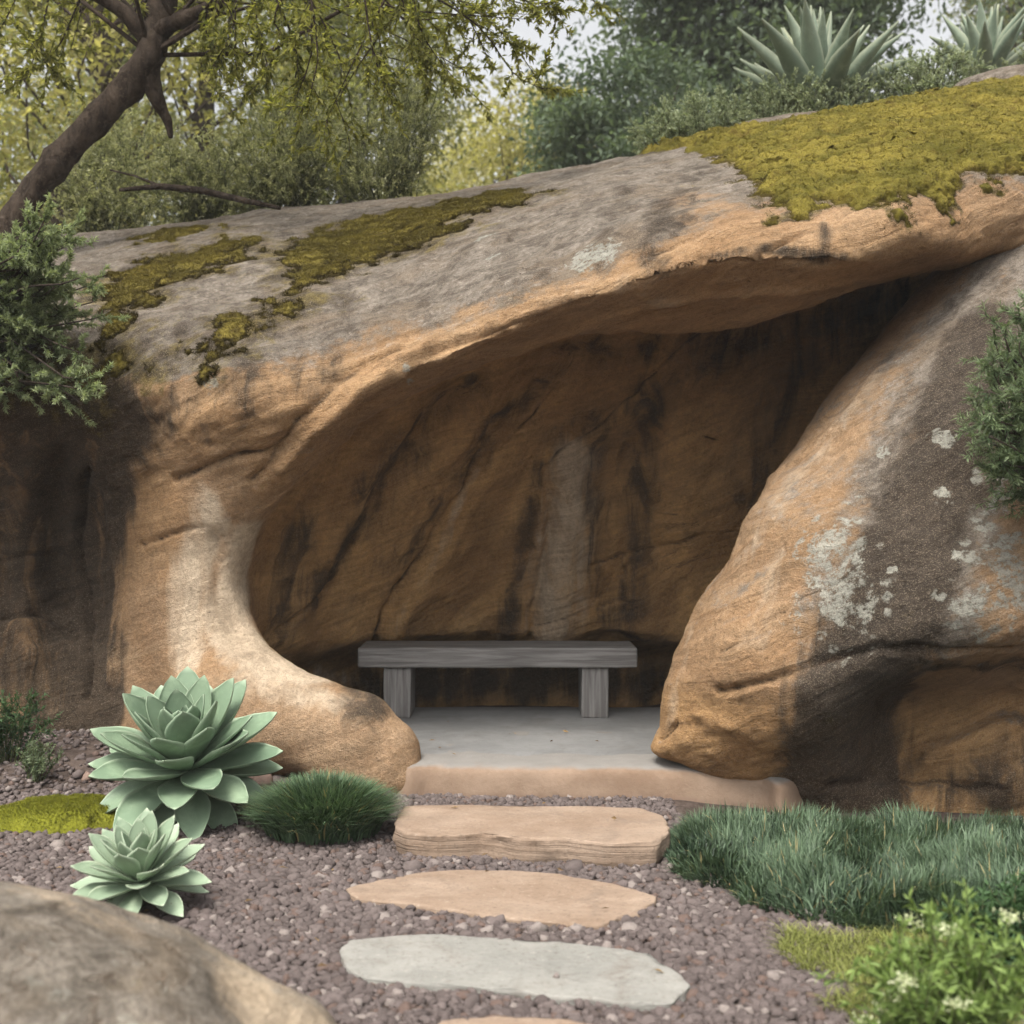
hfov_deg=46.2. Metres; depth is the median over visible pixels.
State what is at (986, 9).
hillside tree
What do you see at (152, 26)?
leaning tree
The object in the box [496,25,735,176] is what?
hillside tree
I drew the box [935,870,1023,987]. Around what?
leafy plant
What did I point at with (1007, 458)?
rosemary shrub
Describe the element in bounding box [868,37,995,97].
shrub
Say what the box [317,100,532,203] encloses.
hillside tree
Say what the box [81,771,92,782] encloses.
loose stone
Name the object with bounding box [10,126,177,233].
scrub bush
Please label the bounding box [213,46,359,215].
scrub bush
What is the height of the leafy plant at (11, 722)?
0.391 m
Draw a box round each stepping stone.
[339,934,690,1010]
[346,870,656,929]
[439,1016,584,1023]
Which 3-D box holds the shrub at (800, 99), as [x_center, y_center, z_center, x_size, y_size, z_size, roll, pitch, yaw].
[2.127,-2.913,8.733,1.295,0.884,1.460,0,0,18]
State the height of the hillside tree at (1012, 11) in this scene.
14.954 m
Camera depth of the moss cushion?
5.12 m
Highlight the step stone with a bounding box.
[392,805,670,867]
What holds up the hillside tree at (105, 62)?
on the ground at (684, 808)
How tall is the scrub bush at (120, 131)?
1.121 m
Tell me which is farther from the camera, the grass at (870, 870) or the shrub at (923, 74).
the shrub at (923, 74)
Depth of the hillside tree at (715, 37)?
17.96 m
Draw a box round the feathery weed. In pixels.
[14,738,64,782]
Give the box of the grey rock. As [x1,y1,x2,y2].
[952,64,1023,87]
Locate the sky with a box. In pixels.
[0,0,1021,233]
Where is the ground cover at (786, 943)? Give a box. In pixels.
[756,918,1023,1023]
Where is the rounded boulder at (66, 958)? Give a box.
[0,881,335,1023]
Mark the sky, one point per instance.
(520, 28)
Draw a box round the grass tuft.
[230,767,409,844]
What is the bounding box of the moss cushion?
[0,792,115,833]
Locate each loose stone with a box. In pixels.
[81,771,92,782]
[253,774,272,786]
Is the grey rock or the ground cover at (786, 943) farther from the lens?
the grey rock
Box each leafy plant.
[0,687,62,763]
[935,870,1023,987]
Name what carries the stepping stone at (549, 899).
on the ground at (684, 808)
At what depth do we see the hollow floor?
5.83 m
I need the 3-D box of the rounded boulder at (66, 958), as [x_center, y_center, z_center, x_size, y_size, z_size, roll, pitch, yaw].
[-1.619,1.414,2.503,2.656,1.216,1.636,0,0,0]
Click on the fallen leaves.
(486, 870)
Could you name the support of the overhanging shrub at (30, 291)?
on the sandstone overhang
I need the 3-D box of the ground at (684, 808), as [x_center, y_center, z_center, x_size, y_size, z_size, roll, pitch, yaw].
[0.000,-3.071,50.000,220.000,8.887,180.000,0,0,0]
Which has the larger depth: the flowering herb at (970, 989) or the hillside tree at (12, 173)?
the hillside tree at (12, 173)
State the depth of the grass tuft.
4.90 m
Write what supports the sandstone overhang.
on the ground at (684, 808)
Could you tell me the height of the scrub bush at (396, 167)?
1.544 m
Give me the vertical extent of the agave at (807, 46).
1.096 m
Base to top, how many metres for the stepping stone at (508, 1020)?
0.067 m
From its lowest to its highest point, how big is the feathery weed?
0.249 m
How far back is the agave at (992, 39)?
9.42 m
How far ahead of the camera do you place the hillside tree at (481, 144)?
23.11 m
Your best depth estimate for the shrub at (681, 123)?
8.52 m
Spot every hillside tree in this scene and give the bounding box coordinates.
[0,0,137,203]
[0,0,355,234]
[0,0,396,229]
[2,0,434,230]
[218,0,509,205]
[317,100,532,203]
[375,38,639,196]
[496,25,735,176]
[544,0,952,146]
[910,0,1023,72]
[915,0,1023,64]
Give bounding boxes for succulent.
[70,808,211,916]
[88,666,282,839]
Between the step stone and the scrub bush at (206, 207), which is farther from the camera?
the scrub bush at (206, 207)
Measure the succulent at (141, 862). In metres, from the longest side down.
0.494 x 0.492 x 0.384 m
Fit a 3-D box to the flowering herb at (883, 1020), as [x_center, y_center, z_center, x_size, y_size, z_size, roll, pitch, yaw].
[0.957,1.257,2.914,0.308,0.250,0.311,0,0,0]
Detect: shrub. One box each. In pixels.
[0,190,130,426]
[624,83,755,154]
[714,63,892,121]
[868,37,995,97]
[950,287,1023,520]
[988,47,1023,69]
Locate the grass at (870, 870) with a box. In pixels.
[662,799,1023,935]
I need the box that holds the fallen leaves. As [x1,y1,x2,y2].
[56,730,928,1017]
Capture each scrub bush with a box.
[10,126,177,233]
[50,87,184,206]
[124,112,284,224]
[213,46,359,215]
[304,37,472,203]
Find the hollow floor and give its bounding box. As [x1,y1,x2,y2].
[399,707,804,812]
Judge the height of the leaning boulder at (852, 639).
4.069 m
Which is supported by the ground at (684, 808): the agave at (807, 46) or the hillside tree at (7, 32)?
the hillside tree at (7, 32)
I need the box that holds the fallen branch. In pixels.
[110,169,280,209]
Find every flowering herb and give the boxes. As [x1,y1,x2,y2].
[809,878,1023,1023]
[850,987,944,1023]
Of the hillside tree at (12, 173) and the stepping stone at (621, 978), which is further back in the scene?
the hillside tree at (12, 173)
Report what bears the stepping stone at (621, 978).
on the ground at (684, 808)
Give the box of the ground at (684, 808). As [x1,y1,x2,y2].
[0,704,1023,1023]
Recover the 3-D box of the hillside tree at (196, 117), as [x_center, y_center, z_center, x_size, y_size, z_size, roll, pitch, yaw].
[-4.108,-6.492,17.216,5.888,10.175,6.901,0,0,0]
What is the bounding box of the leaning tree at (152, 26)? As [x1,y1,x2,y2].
[0,0,626,245]
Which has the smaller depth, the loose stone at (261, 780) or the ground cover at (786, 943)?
the ground cover at (786, 943)
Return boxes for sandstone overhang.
[0,75,1023,792]
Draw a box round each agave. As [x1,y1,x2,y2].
[733,0,918,109]
[925,0,1023,75]
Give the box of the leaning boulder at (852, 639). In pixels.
[651,244,1023,815]
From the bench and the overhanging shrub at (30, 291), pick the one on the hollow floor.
the bench
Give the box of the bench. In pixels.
[358,640,636,717]
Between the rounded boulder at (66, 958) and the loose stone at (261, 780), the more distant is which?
the loose stone at (261, 780)
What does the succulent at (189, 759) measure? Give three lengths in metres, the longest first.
0.860 x 0.843 x 0.709 m

